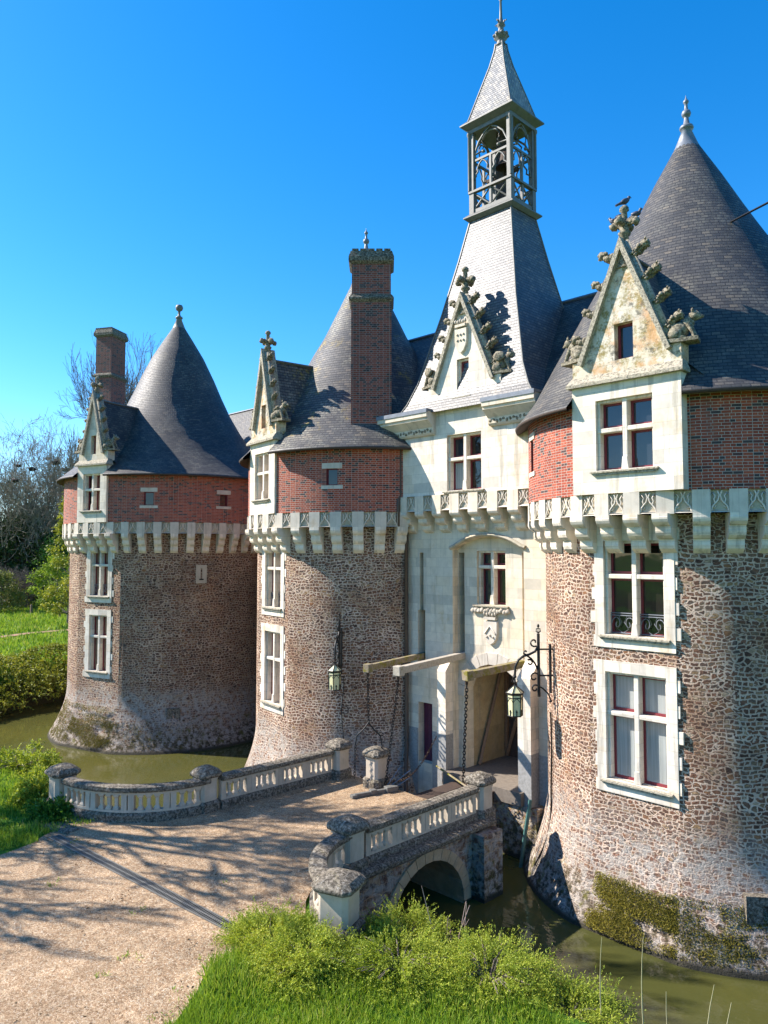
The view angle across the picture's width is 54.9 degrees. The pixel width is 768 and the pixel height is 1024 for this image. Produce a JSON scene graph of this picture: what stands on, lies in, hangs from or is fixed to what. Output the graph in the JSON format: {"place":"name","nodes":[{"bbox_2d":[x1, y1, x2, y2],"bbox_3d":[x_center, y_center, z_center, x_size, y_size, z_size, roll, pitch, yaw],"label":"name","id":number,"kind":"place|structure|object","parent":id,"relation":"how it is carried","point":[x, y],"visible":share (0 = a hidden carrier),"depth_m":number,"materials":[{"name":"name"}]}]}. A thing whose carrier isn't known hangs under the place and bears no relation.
{"place":"outdoors","nodes":[
{"label":"outdoors","id":0,"kind":"place"},
{"bbox_2d":[1,629,67,637],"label":"path","id":1,"kind":"structure","parent":0,"point":[29,632],"depth_m":68.63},
{"bbox_2d":[0,775,438,1023],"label":"gravel drive","id":2,"kind":"structure","parent":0,"point":[54,958],"depth_m":16.16,"materials":[{"name":"beige gravel"}]},
{"bbox_2d":[61,776,210,822],"bbox_3d":[-7.182,8.193,21.155,4.354,0.990,1.161,0,-3,0],"label":"balustrade","id":3,"kind":"object","parent":2,"relation":"on","point":[87,797],"visible":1,"depth_m":20.84,"materials":[{"name":"stone"}]},
{"bbox_2d":[48,834,233,931],"bbox_3d":[-5.713,8.441,17.037,7.900,0.042,0.290,-3,-4,40],"label":"drain grate","id":4,"kind":"object","parent":2,"relation":"on","point":[204,913],"visible":0.93,"depth_m":16.76,"materials":[{"name":"grey metal"}]},
{"bbox_2d":[19,817,304,1022],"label":"gravel weeds","id":5,"kind":"object","parent":2,"relation":"on","point":[96,974],"visible":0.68,"depth_m":13.68,"materials":[{"name":"green plant"}]},
{"bbox_2d":[3,818,387,1023],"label":"leaf litter","id":6,"kind":"object","parent":2,"relation":"on","point":[110,916],"visible":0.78,"depth_m":15.38,"materials":[{"name":"brown plant"}]},
{"bbox_2d":[190,764,221,813],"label":"balustrade pier","id":7,"kind":"structure","parent":2,"relation":"on","point":[209,799],"depth_m":21.50,"materials":[{"name":"stone"}]},
{"bbox_2d":[350,784,397,798],"bbox_3d":[-0.305,8.692,23.011,1.600,0.160,0.240,2,-4,-29],"label":"hinge bar","id":8,"kind":"object","parent":2,"relation":"on","point":[387,789],"visible":1,"depth_m":22.99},
{"bbox_2d":[386,766,410,785],"bbox_3d":[0.442,8.483,23.621,0.821,0.642,0.376,0,-3,4],"label":"iron rod bundle","id":9,"kind":"object","parent":2,"relation":"on","point":[399,778],"visible":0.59,"depth_m":23.61,"materials":[{"name":"grey metal"}]},
{"bbox_2d":[0,600,588,1023],"bbox_3d":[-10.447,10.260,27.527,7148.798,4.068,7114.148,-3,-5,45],"label":"ground","id":10,"kind":"structure","parent":0,"point":[41,700],"depth_m":19.21,"materials":[{"name":"green plant"}]},
{"bbox_2d":[0,513,14,568],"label":"evergreen tree","id":11,"kind":"object","parent":10,"relation":"on","point":[3,542],"visible":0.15,"depth_m":110.09,"materials":[{"name":"green plant"}]},
{"bbox_2d":[0,569,29,611],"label":"olive bush","id":12,"kind":"object","parent":10,"relation":"on","point":[10,586],"visible":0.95,"depth_m":93.58,"materials":[{"name":"green plant"}]},
{"bbox_2d":[0,562,31,603],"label":"thicket","id":13,"kind":"object","parent":10,"relation":"on","point":[14,570],"visible":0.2,"depth_m":101.69,"materials":[{"name":"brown plant"}]},
{"bbox_2d":[0,510,47,599],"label":"evergreen tree","id":14,"kind":"object","parent":10,"relation":"on","point":[8,549],"visible":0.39,"depth_m":108.19,"materials":[{"name":"green plant"}]},
{"bbox_2d":[2,767,48,810],"bbox_3d":[-10.517,8.438,22.389,1.810,1.333,2.128,1,-3,-9],"label":"juniper shrub","id":15,"kind":"object","parent":10,"relation":"on","point":[29,789],"visible":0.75,"depth_m":22.07,"materials":[{"name":"green plant"}]},
{"bbox_2d":[0,565,51,607],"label":"thicket","id":16,"kind":"object","parent":10,"relation":"on","point":[24,586],"visible":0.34,"depth_m":98.75,"materials":[{"name":"green plant"}]},
{"bbox_2d":[10,765,41,792],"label":"juniper shrub","id":17,"kind":"object","parent":10,"relation":"on","point":[35,772],"visible":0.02,"depth_m":23.74,"materials":[{"name":"green plant"}]},
{"bbox_2d":[10,761,49,779],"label":"juniper shrub","id":18,"kind":"object","parent":10,"relation":"on","point":[32,770],"visible":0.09,"depth_m":25.30,"materials":[{"name":"green plant"}]},
{"bbox_2d":[0,738,62,778],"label":"juniper shrub","id":19,"kind":"object","parent":10,"relation":"on","point":[24,761],"visible":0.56,"depth_m":26.22,"materials":[{"name":"green plant"}]},
{"bbox_2d":[7,507,56,579],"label":"evergreen tree","id":20,"kind":"object","parent":10,"relation":"on","point":[27,551],"visible":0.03,"depth_m":116.78,"materials":[{"name":"green plant"}]},
{"bbox_2d":[0,435,65,601],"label":"bare tree","id":21,"kind":"object","parent":10,"relation":"on","point":[14,468],"visible":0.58,"depth_m":105.18,"materials":[{"name":"brown plant"}]},
{"bbox_2d":[0,642,67,716],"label":"hedge","id":22,"kind":"object","parent":10,"relation":"on","point":[10,661],"visible":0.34,"depth_m":45.82,"materials":[{"name":"green plant"}]},
{"bbox_2d":[0,600,67,691],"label":"meadow grass","id":23,"kind":"structure","parent":10,"relation":"on","point":[20,621],"depth_m":70.00,"materials":[{"name":"green plant"}]},
{"bbox_2d":[0,438,74,564],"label":"bare tree","id":24,"kind":"object","parent":10,"relation":"on","point":[30,504],"visible":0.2,"depth_m":107.44,"materials":[{"name":"brown plant"}]},
{"bbox_2d":[0,409,80,585],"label":"bare tree","id":25,"kind":"object","parent":10,"relation":"on","point":[47,464],"visible":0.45,"depth_m":108.75,"materials":[{"name":"brown plant"}]},
{"bbox_2d":[23,515,68,599],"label":"evergreen tree","id":26,"kind":"object","parent":10,"relation":"on","point":[43,539],"visible":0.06,"depth_m":106.34,"materials":[{"name":"green plant"}]},
{"bbox_2d":[25,554,67,604],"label":"spring tree","id":27,"kind":"object","parent":10,"relation":"on","point":[36,576],"visible":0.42,"depth_m":91.60,"materials":[{"name":"green plant"}]},
{"bbox_2d":[20,791,73,825],"bbox_3d":[-9.377,8.557,21.137,1.832,0.984,1.779,-3,-5,45],"label":"weed clump","id":28,"kind":"object","parent":10,"relation":"on","point":[49,808],"visible":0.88,"depth_m":20.86,"materials":[{"name":"green plant"}]},
{"bbox_2d":[26,534,68,602],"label":"fresh bush","id":29,"kind":"object","parent":10,"relation":"on","point":[45,553],"visible":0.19,"depth_m":101.64,"materials":[{"name":"green plant"}]},
{"bbox_2d":[0,756,97,850],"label":"lawn grass","id":30,"kind":"structure","parent":10,"relation":"on","point":[22,831],"depth_m":20.51,"materials":[{"name":"green plant"}]},
{"bbox_2d":[37,486,69,623],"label":"golden conifer","id":31,"kind":"object","parent":10,"relation":"on","point":[49,592],"visible":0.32,"depth_m":76.26,"materials":[{"name":"green plant"}]},
{"bbox_2d":[39,425,82,544],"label":"bare tree","id":32,"kind":"object","parent":10,"relation":"on","point":[74,448],"visible":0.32,"depth_m":89.47,"materials":[{"name":"brown plant"}]},
{"bbox_2d":[43,822,79,833],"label":"stone slab","id":33,"kind":"structure","parent":10,"relation":"on","point":[68,829],"depth_m":20.06,"materials":[{"name":"grey stone"}]},
{"bbox_2d":[44,762,80,803],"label":"balustrade pier","id":34,"kind":"structure","parent":10,"relation":"on","point":[56,773],"depth_m":21.63,"materials":[{"name":"stone"}]},
{"bbox_2d":[56,331,160,421],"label":"bare tree","id":35,"kind":"object","parent":10,"relation":"on","point":[128,394],"visible":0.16,"depth_m":75.08,"materials":[{"name":"brown plant"}]},
{"bbox_2d":[208,894,315,973],"bbox_3d":[-2.114,8.166,14.351,2.522,1.205,2.386,-3,-5,45],"label":"juniper shrub","id":36,"kind":"object","parent":10,"relation":"on","point":[255,926],"visible":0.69,"depth_m":14.29,"materials":[{"name":"green plant"}]},
{"bbox_2d":[238,911,366,1008],"bbox_3d":[-1.252,8.081,13.356,2.732,1.294,2.611,-3,-5,45],"label":"juniper shrub","id":37,"kind":"object","parent":10,"relation":"on","point":[277,956],"visible":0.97,"depth_m":13.10,"materials":[{"name":"green plant"}]},
{"bbox_2d":[311,867,366,946],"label":"balustrade pier","id":38,"kind":"structure","parent":10,"relation":"on","point":[336,889],"depth_m":14.28,"materials":[{"name":"stone"}]},
{"bbox_2d":[308,816,502,932],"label":"stone bridge","id":39,"kind":"structure","parent":10,"relation":"on","point":[463,863],"depth_m":19.91,"materials":[{"name":"stone"}]},
{"bbox_2d":[218,748,333,808],"bbox_3d":[-3.323,8.309,23.227,4.153,0.990,0.400,3,-4,-43],"label":"balustrade","id":40,"kind":"object","parent":39,"relation":"on","point":[252,787],"visible":0.99,"depth_m":23.00,"materials":[{"name":"stone"}]},
{"bbox_2d":[308,832,351,919],"bbox_3d":[-1.140,7.909,16.046,0.932,0.990,3.300,0,-3,5],"label":"balustrade","id":41,"kind":"object","parent":39,"relation":"on","point":[325,855],"visible":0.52,"depth_m":16.23,"materials":[{"name":"stone"}]},
{"bbox_2d":[325,738,351,780],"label":"balustrade pier","id":42,"kind":"structure","parent":39,"relation":"on","point":[341,768],"depth_m":24.60,"materials":[{"name":"stone"}]},
{"bbox_2d":[327,814,369,891],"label":"balustrade pier","id":43,"kind":"structure","parent":39,"relation":"on","point":[354,827],"depth_m":17.30,"materials":[{"name":"stone"}]},
{"bbox_2d":[362,745,390,789],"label":"balustrade pier","id":44,"kind":"structure","parent":39,"relation":"on","point":[376,756],"depth_m":23.63,"materials":[{"name":"stone"}]},
{"bbox_2d":[364,785,478,862],"bbox_3d":[1.008,8.088,19.256,0.400,0.990,4.250,-3,-5,45],"label":"balustrade","id":45,"kind":"object","parent":39,"relation":"on","point":[455,808],"visible":0.99,"depth_m":19.03,"materials":[{"name":"stone"}]},
{"bbox_2d":[464,771,495,827],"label":"balustrade pier","id":46,"kind":"structure","parent":39,"relation":"on","point":[483,782],"depth_m":20.80,"materials":[{"name":"stone"}]},
{"bbox_2d":[323,908,491,1020],"bbox_3d":[0.285,8.069,13.358,3.186,1.288,3.098,-3,-5,45],"label":"juniper shrub","id":47,"kind":"object","parent":10,"relation":"on","point":[378,960],"visible":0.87,"depth_m":13.00,"materials":[{"name":"green plant"}]},
{"bbox_2d":[358,889,458,949],"bbox_3d":[0.280,8.467,14.379,2.880,1.651,2.715,1,-3,-14],"label":"juniper shrub","id":48,"kind":"object","parent":10,"relation":"on","point":[413,917],"visible":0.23,"depth_m":14.84,"materials":[{"name":"green plant"}]},
{"bbox_2d":[421,886,469,949],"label":"bare shoots","id":49,"kind":"object","parent":10,"relation":"on","point":[462,923],"visible":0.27,"depth_m":14.56,"materials":[{"name":"brown plant"}]},
{"bbox_2d":[442,935,518,984],"bbox_3d":[1.465,8.984,14.096,2.930,1.435,3.108,-3,-5,45],"label":"juniper shrub","id":50,"kind":"object","parent":10,"relation":"on","point":[475,957],"visible":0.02,"depth_m":14.22,"materials":[{"name":"green plant"}]},
{"bbox_2d":[418,919,574,1021],"bbox_3d":[1.852,8.155,13.144,3.239,1.414,3.216,-3,-5,45],"label":"juniper shrub","id":51,"kind":"object","parent":10,"relation":"on","point":[501,961],"visible":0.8,"depth_m":13.04,"materials":[{"name":"green plant"}]},
{"bbox_2d":[505,960,645,1023],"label":"juniper shrub","id":52,"kind":"object","parent":10,"relation":"on","point":[586,1003],"visible":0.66,"depth_m":12.78,"materials":[{"name":"green plant"}]},
{"bbox_2d":[600,937,601,1023],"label":"dry stalk","id":53,"kind":"object","parent":10,"relation":"on","point":[600,980],"visible":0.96,"depth_m":12.20,"materials":[{"name":"beige plant"}]},
{"bbox_2d":[641,937,643,1023],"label":"dry stalk","id":54,"kind":"object","parent":10,"relation":"on","point":[641,988],"visible":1,"depth_m":11.76,"materials":[{"name":"beige plant"}]},
{"bbox_2d":[707,987,713,1023],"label":"dry stalk","id":55,"kind":"object","parent":10,"relation":"on","point":[710,1006],"visible":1,"depth_m":11.49,"materials":[{"name":"beige plant"}]},
{"bbox_2d":[163,905,575,1023],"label":"lawn grass","id":56,"kind":"structure","parent":0,"point":[219,971],"depth_m":12.22,"materials":[{"name":"green plant"}]},
{"bbox_2d":[0,700,767,1023],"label":"water","id":57,"kind":"structure","parent":0,"point":[684,994],"depth_m":18.56,"materials":[{"name":"green liquid"}]},
{"bbox_2d":[93,327,169,533],"bbox_3d":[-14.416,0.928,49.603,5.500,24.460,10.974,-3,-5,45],"label":"chimney","id":58,"kind":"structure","parent":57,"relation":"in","point":[110,354],"depth_m":46.19,"materials":[{"name":"brick"}]},
{"bbox_2d":[47,304,257,754],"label":"round tower","id":59,"kind":"structure","parent":57,"relation":"in","point":[162,643],"depth_m":36.46,"materials":[{"name":"stone"}]},
{"bbox_2d":[79,474,100,512],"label":"window","id":60,"kind":"structure","parent":59,"relation":"in","point":[92,481],"depth_m":36.56,"materials":[{"name":"stone"}]},
{"bbox_2d":[94,436,95,453],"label":"window","id":61,"kind":"structure","parent":59,"relation":"in","point":[95,436],"depth_m":36.78,"materials":[{"name":"red paint"}]},
{"bbox_2d":[84,615,107,674],"bbox_3d":[-14.049,6.520,36.527,1.530,2.860,0.445,-2,-4,28],"label":"window","id":62,"kind":"structure","parent":59,"relation":"in","point":[98,635],"depth_m":36.64,"materials":[{"name":"wood"}]},
{"bbox_2d":[86,547,108,598],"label":"window","id":63,"kind":"structure","parent":59,"relation":"in","point":[99,560],"depth_m":36.82,"materials":[{"name":"stone"}]},
{"bbox_2d":[144,492,153,504],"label":"small window","id":64,"kind":"structure","parent":59,"relation":"in","point":[148,496],"depth_m":35.81,"materials":[{"name":"grey glass"}]},
{"bbox_2d":[220,494,226,506],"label":"small window","id":65,"kind":"structure","parent":59,"relation":"in","point":[223,498],"depth_m":37.10,"materials":[{"name":"red paint"}]},
{"bbox_2d":[195,408,373,534],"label":"castle range","id":66,"kind":"structure","parent":57,"relation":"in","point":[241,420],"depth_m":46.74,"materials":[{"name":"stone"}]},
{"bbox_2d":[237,230,416,794],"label":"round tower","id":67,"kind":"structure","parent":57,"relation":"in","point":[320,460],"depth_m":27.38,"materials":[{"name":"stone"}]},
{"bbox_2d":[251,453,269,502],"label":"window","id":68,"kind":"structure","parent":67,"relation":"in","point":[263,459],"depth_m":28.95,"materials":[{"name":"stone"}]},
{"bbox_2d":[260,631,280,708],"bbox_3d":[-4.252,6.089,28.790,0.445,2.860,1.580,2,-4,-36],"label":"window","id":69,"kind":"structure","parent":67,"relation":"in","point":[273,638],"depth_m":28.84,"materials":[{"name":"wood"}]},
{"bbox_2d":[261,552,281,611],"bbox_3d":[-4.252,2.570,28.985,0.445,2.550,1.580,2,-4,-36],"label":"window","id":70,"kind":"structure","parent":67,"relation":"in","point":[274,559],"depth_m":29.03,"materials":[{"name":"stone"}]},
{"bbox_2d":[326,469,337,484],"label":"small window","id":71,"kind":"structure","parent":67,"relation":"in","point":[332,474],"depth_m":27.03,"materials":[{"name":"grey glass"}]},
{"bbox_2d":[327,612,342,694],"bbox_3d":[-1.642,4.978,26.210,0.487,2.796,1.427,-1,-3,9],"label":"wall lantern","id":72,"kind":"object","parent":67,"relation":"attached to","point":[334,677],"depth_m":25.76,"materials":[{"name":"black metal"}]},
{"bbox_2d":[341,678,348,738],"bbox_3d":[-1.416,7.445,26.690,0.307,2.902,0.044,-1,-3,10],"label":"lamp cable","id":73,"kind":"object","parent":67,"relation":"attached to","point":[343,706],"visible":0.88,"depth_m":26.71,"materials":[{"name":"black metal"}]},
{"bbox_2d":[396,450,408,792],"bbox_3d":[0.657,4.200,26.610,0.435,13.029,0.979,0,-3,3],"label":"drainpipe","id":74,"kind":"object","parent":67,"relation":"attached to","point":[406,653],"visible":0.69,"depth_m":26.91,"materials":[{"name":"grey metal"}]},
{"bbox_2d":[408,333,434,392],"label":"castle range","id":75,"kind":"structure","parent":57,"relation":"in","point":[420,345],"depth_m":31.25,"materials":[{"name":"stone"}]},
{"bbox_2d":[376,0,563,858],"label":"gatehouse","id":76,"kind":"object","parent":57,"relation":"in","point":[477,573],"visible":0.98,"depth_m":25.58,"materials":[{"name":"stone"}]},
{"bbox_2d":[363,652,424,676],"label":"drawbridge beam","id":77,"kind":"structure","parent":76,"relation":"attached to","point":[368,668],"depth_m":24.86,"materials":[{"name":"wood"}]},
{"bbox_2d":[353,678,382,778],"bbox_3d":[-0.495,6.908,23.826,0.986,3.311,0.133,0,-3,-2],"label":"lifting chain","id":78,"kind":"object","parent":77,"relation":"hanging from","point":[364,728],"visible":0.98,"depth_m":23.81,"materials":[{"name":"black metal"}]},
{"bbox_2d":[390,736,436,782],"bbox_3d":[1.025,8.302,24.785,0.082,1.049,2.775,-2,-4,37],"label":"slack chain","id":79,"kind":"object","parent":76,"relation":"hanging from","point":[416,769],"visible":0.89,"depth_m":24.90,"materials":[{"name":"metal"}]},
{"bbox_2d":[424,703,431,760],"bbox_3d":[1.708,7.888,26.635,0.665,2.110,0.075,-3,-5,45],"label":"postern door","id":80,"kind":"structure","parent":76,"relation":"in","point":[427,707],"depth_m":26.70,"materials":[{"name":"wood"}]},
{"bbox_2d":[393,651,464,679],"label":"drawbridge beam","id":81,"kind":"structure","parent":76,"relation":"attached to","point":[399,670],"depth_m":24.10,"materials":[{"name":"wood"}]},
{"bbox_2d":[384,680,398,785],"bbox_3d":[0.242,6.974,23.378,0.100,3.431,0.707,3,-4,-40],"label":"lifting chain","id":82,"kind":"object","parent":81,"relation":"hanging from","point":[391,732],"visible":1,"depth_m":23.36,"materials":[{"name":"black metal"}]},
{"bbox_2d":[415,781,493,800],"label":"drawbridge deck","id":83,"kind":"structure","parent":76,"relation":"on","point":[439,790],"depth_m":23.49,"materials":[{"name":"brown wood"}]},
{"bbox_2d":[452,358,469,398],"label":"window","id":84,"kind":"structure","parent":76,"relation":"in","point":[464,363],"depth_m":25.41,"materials":[{"name":"stone"}]},
{"bbox_2d":[442,431,484,494],"bbox_3d":[2.781,-1.643,25.100,1.760,2.050,0.445,-3,-5,45],"label":"window","id":85,"kind":"structure","parent":76,"relation":"in","point":[464,459],"depth_m":25.15,"materials":[{"name":"stone"}]},
{"bbox_2d":[472,551,508,609],"bbox_3d":[3.703,2.293,25.090,1.470,1.950,0.445,-3,-5,45],"label":"window","id":86,"kind":"structure","parent":76,"relation":"in","point":[492,578],"depth_m":25.13,"materials":[{"name":"stone"}]},
{"bbox_2d":[462,659,524,684],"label":"drawbridge beam","id":87,"kind":"structure","parent":76,"relation":"attached to","point":[468,675],"depth_m":22.90,"materials":[{"name":"wood"}]},
{"bbox_2d":[462,685,468,786],"bbox_3d":[2.517,7.027,23.057,0.114,3.500,1.269,0,-3,-1],"label":"lifting chain","id":88,"kind":"object","parent":87,"relation":"hanging from","point":[465,723],"visible":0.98,"depth_m":23.00,"materials":[{"name":"black metal"}]},
{"bbox_2d":[436,765,465,785],"bbox_3d":[2.316,8.632,23.899,0.070,0.081,3.042,1,-3,-20],"label":"wooden pole","id":89,"kind":"object","parent":88,"relation":"attached to","point":[451,776],"visible":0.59,"depth_m":24.20,"materials":[{"name":"beige wood"}]},
{"bbox_2d":[544,291,691,516],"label":"castle range","id":90,"kind":"structure","parent":57,"relation":"in","point":[571,317],"depth_m":25.72,"materials":[{"name":"stone"}]},
{"bbox_2d":[515,97,767,980],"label":"round tower","id":91,"kind":"structure","parent":57,"relation":"in","point":[656,834],"depth_m":18.34,"materials":[{"name":"stone"}]},
{"bbox_2d":[519,799,531,867],"bbox_3d":[4.259,9.807,22.349,0.576,2.125,0.123,2,-4,-32],"label":"drainpipe","id":92,"kind":"object","parent":91,"relation":"attached to","point":[525,831],"visible":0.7,"depth_m":22.32,"materials":[{"name":"metal"}]},
{"bbox_2d":[506,624,552,721],"bbox_3d":[4.197,4.625,21.309,1.427,2.796,0.487,0,-3,-4],"label":"wall lantern","id":93,"kind":"object","parent":91,"relation":"attached to","point":[514,692],"depth_m":21.27,"materials":[{"name":"black metal"}]},
{"bbox_2d":[531,441,532,471],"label":"small window","id":94,"kind":"structure","parent":91,"relation":"in","point":[531,441],"depth_m":22.08,"materials":[{"name":"red paint"}]},
{"bbox_2d":[534,712,552,865],"bbox_3d":[4.569,7.951,21.309,0.577,4.315,0.170,0,-3,-3],"label":"lamp cable","id":95,"kind":"object","parent":91,"relation":"attached to","point":[550,784],"visible":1,"depth_m":21.33,"materials":[{"name":"black metal"}]},
{"bbox_2d":[615,196,630,206],"bbox_3d":[6.128,-7.951,18.938,0.443,0.299,0.137,0,-3,-5],"label":"pigeon","id":96,"kind":"object","parent":91,"relation":"on","point":[624,201],"visible":1,"depth_m":18.90,"materials":[{"name":"grey"}]},
{"bbox_2d":[589,394,658,475],"bbox_3d":[6.055,-1.909,18.521,1.800,1.930,0.445,-3,-5,45],"label":"window","id":97,"kind":"structure","parent":91,"relation":"in","point":[625,425],"depth_m":18.55,"materials":[{"name":"stone"}]},
{"bbox_2d":[618,323,632,358],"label":"window","id":98,"kind":"structure","parent":91,"relation":"in","point":[625,332],"depth_m":18.80,"materials":[{"name":"blue glass"}]},
{"bbox_2d":[626,208,641,219],"bbox_3d":[6.346,-7.537,18.720,0.417,0.282,0.129,-1,-4,25],"label":"pigeon","id":99,"kind":"object","parent":91,"relation":"on","point":[636,213],"visible":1,"depth_m":18.66,"materials":[{"name":"grey"}]},
{"bbox_2d":[598,540,670,644],"bbox_3d":[6.391,2.004,18.824,1.900,2.550,0.445,-3,-5,45],"label":"window","id":100,"kind":"structure","parent":91,"relation":"in","point":[634,581],"depth_m":18.84,"materials":[{"name":"stone"}]},
{"bbox_2d":[600,671,673,798],"bbox_3d":[6.391,5.524,18.628,1.900,2.860,0.445,-3,-5,45],"label":"window","id":101,"kind":"structure","parent":91,"relation":"in","point":[637,707],"depth_m":18.66,"materials":[{"name":"wood"}]},
{"bbox_2d":[730,202,767,222],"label":"overhead cable","id":102,"kind":"object","parent":91,"relation":"attached to","point":[749,212],"visible":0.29,"depth_m":19.21,"materials":[{"name":"black metal"}]},
{"bbox_2d":[710,511,763,513],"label":"castle range","id":103,"kind":"structure","parent":57,"relation":"in","point":[727,512],"depth_m":19.99,"materials":[{"name":"stone"}]},
{"bbox_2d":[0,0,767,517],"label":"sky","id":104,"kind":"structure","parent":0,"point":[226,162],"materials":[{"name":"blue"}]}
]}

